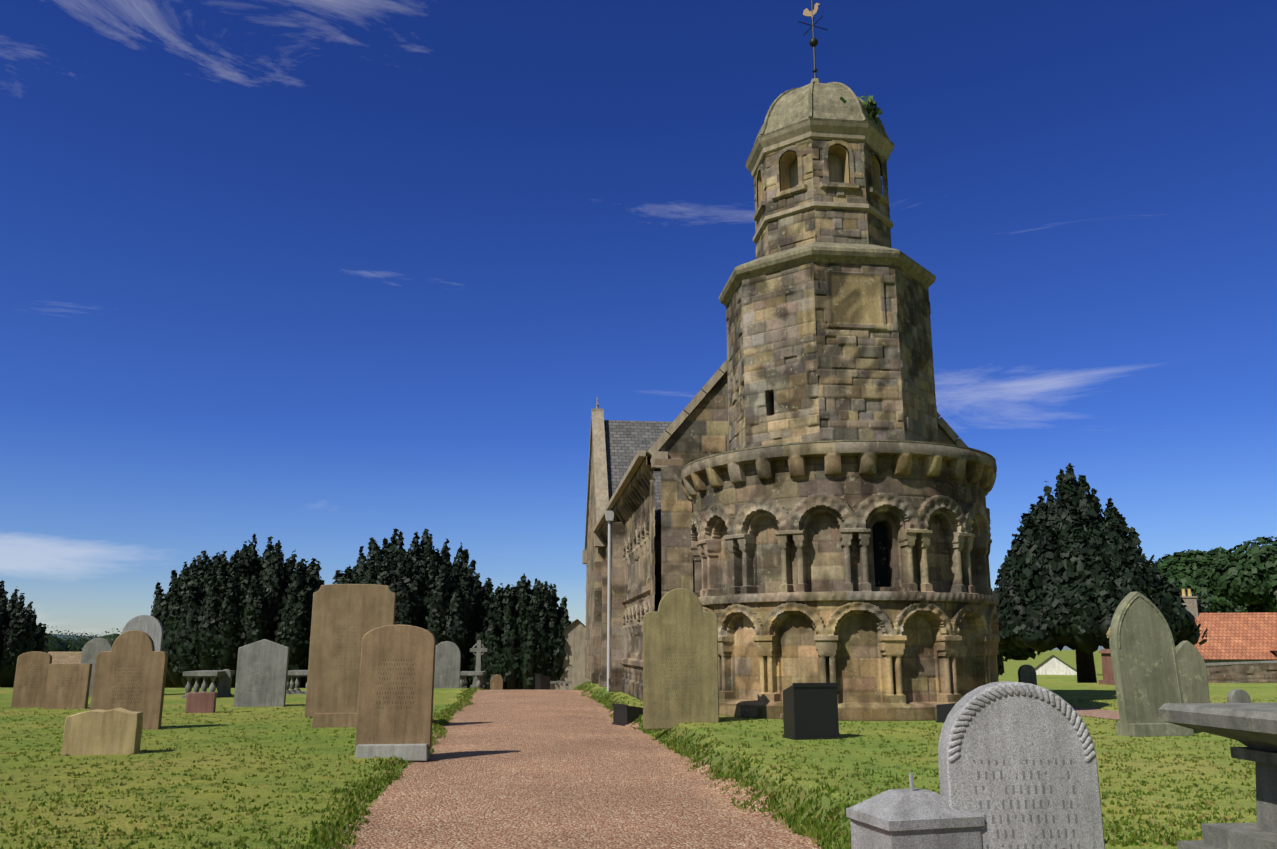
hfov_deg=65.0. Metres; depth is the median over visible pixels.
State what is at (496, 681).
headstone
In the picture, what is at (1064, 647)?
distant hills
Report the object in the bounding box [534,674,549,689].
gravestone
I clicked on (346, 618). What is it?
tall headstone
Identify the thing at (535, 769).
gravel path
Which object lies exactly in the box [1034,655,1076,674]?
white house
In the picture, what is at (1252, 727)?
pedestal tomb
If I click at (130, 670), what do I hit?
headstone
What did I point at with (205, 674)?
table tomb
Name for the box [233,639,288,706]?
headstone
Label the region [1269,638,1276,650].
cottage porch roof
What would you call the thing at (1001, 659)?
yew
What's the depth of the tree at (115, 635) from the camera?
346.47 m
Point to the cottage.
(1191, 603)
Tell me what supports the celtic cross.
on the graveyard ground at (1066, 687)
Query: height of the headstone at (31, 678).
1.470 m
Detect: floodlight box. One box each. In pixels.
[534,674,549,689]
[612,703,642,725]
[782,683,840,739]
[936,703,955,722]
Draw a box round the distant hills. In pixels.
[47,633,1103,649]
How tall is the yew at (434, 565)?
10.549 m
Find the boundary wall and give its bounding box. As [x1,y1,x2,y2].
[1206,663,1276,682]
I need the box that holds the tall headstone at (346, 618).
[305,584,395,716]
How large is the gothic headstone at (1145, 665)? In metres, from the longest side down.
1.962 x 0.989 x 0.172 m
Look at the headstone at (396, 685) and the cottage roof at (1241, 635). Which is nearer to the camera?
the headstone at (396, 685)
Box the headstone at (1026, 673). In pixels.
[1018,664,1036,684]
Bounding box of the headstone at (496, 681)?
[490,674,502,689]
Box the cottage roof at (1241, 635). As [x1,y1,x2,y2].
[1194,612,1276,658]
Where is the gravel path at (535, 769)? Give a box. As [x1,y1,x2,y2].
[330,689,820,848]
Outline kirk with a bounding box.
[582,0,999,720]
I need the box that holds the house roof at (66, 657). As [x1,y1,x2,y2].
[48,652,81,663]
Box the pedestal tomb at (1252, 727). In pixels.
[1158,703,1276,848]
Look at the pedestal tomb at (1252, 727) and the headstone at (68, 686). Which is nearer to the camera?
the pedestal tomb at (1252, 727)
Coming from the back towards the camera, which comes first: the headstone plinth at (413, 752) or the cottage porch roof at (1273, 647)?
the cottage porch roof at (1273, 647)
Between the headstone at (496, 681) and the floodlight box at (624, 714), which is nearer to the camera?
the floodlight box at (624, 714)
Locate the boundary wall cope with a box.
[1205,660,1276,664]
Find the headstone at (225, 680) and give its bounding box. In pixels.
[218,669,231,696]
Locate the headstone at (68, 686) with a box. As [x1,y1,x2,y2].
[44,664,91,708]
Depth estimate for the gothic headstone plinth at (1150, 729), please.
14.40 m
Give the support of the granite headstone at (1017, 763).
on the graveyard ground at (1066, 687)
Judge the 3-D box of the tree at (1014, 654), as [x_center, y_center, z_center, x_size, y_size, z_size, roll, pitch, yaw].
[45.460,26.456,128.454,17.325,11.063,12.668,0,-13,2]
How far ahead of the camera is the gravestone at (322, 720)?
19.06 m
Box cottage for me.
[1179,591,1276,665]
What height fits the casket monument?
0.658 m
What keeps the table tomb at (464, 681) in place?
on the graveyard ground at (1066, 687)
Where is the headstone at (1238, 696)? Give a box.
[1227,689,1250,702]
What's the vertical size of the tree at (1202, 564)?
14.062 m
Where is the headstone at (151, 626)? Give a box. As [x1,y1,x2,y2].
[122,615,162,650]
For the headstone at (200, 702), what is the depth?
23.36 m
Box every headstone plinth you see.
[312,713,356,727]
[355,744,429,760]
[1116,722,1193,736]
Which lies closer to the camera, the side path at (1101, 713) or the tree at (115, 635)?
the side path at (1101, 713)
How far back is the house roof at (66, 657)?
222.76 m
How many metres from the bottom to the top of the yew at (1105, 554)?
9.191 m
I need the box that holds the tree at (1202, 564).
[1155,536,1276,612]
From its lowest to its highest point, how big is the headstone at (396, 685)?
1.705 m
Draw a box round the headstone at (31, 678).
[11,651,51,707]
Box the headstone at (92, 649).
[80,638,111,696]
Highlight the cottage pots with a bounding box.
[1182,589,1191,595]
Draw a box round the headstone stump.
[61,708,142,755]
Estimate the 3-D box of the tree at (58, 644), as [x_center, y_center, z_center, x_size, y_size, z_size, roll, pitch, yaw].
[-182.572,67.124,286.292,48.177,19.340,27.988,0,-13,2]
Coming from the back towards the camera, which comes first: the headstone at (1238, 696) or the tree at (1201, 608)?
the tree at (1201, 608)
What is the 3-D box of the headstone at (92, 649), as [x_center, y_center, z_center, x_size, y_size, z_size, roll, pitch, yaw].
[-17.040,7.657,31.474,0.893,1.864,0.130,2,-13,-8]
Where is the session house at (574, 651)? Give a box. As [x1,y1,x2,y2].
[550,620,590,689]
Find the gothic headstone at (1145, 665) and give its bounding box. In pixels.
[1109,592,1183,729]
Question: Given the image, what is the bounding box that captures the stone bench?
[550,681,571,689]
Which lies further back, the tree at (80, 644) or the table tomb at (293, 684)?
the tree at (80, 644)
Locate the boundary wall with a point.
(1253, 673)
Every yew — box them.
[0,580,49,687]
[151,533,325,687]
[332,528,493,687]
[465,574,571,689]
[993,463,1207,682]
[997,650,1003,676]
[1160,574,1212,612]
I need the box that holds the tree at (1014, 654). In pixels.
[1001,648,1041,672]
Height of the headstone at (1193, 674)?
1.520 m
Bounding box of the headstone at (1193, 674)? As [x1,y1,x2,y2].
[1175,641,1209,702]
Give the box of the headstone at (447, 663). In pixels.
[434,641,460,687]
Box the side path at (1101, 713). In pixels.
[1072,707,1119,719]
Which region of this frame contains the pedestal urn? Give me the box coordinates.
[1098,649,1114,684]
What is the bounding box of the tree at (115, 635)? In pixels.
[61,628,121,644]
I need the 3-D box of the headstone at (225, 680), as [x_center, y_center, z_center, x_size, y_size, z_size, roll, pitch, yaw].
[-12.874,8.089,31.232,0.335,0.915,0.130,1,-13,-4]
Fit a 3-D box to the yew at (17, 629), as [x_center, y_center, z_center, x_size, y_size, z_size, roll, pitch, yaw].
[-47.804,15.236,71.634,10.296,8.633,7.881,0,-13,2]
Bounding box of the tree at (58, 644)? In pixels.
[45,625,79,652]
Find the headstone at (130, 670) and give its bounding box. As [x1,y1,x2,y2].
[90,630,167,729]
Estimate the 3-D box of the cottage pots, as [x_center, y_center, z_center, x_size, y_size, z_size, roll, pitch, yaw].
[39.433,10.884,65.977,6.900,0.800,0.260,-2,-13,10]
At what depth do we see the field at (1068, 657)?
335.56 m
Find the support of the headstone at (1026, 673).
on the graveyard ground at (1066, 687)
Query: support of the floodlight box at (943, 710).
on the graveyard ground at (1066, 687)
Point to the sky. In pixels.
(322, 279)
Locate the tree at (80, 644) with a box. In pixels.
[52,630,92,651]
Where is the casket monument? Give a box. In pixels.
[846,773,984,848]
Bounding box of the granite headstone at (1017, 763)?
[938,681,1104,848]
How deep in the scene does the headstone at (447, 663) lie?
38.09 m
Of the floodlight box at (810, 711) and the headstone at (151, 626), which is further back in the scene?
the headstone at (151, 626)
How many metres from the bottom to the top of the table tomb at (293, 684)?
0.790 m
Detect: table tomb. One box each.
[182,670,234,697]
[286,670,307,693]
[460,671,485,689]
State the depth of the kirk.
20.09 m
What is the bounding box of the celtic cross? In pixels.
[470,640,487,689]
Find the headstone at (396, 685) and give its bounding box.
[355,624,435,749]
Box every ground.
[0,673,1276,848]
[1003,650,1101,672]
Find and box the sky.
[0,0,1276,635]
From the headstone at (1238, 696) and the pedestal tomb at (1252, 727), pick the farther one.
the headstone at (1238, 696)
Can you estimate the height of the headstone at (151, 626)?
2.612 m
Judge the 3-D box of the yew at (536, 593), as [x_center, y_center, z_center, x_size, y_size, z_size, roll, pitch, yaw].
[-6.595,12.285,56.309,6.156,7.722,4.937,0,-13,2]
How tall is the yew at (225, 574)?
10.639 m
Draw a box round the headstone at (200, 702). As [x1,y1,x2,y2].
[185,692,216,712]

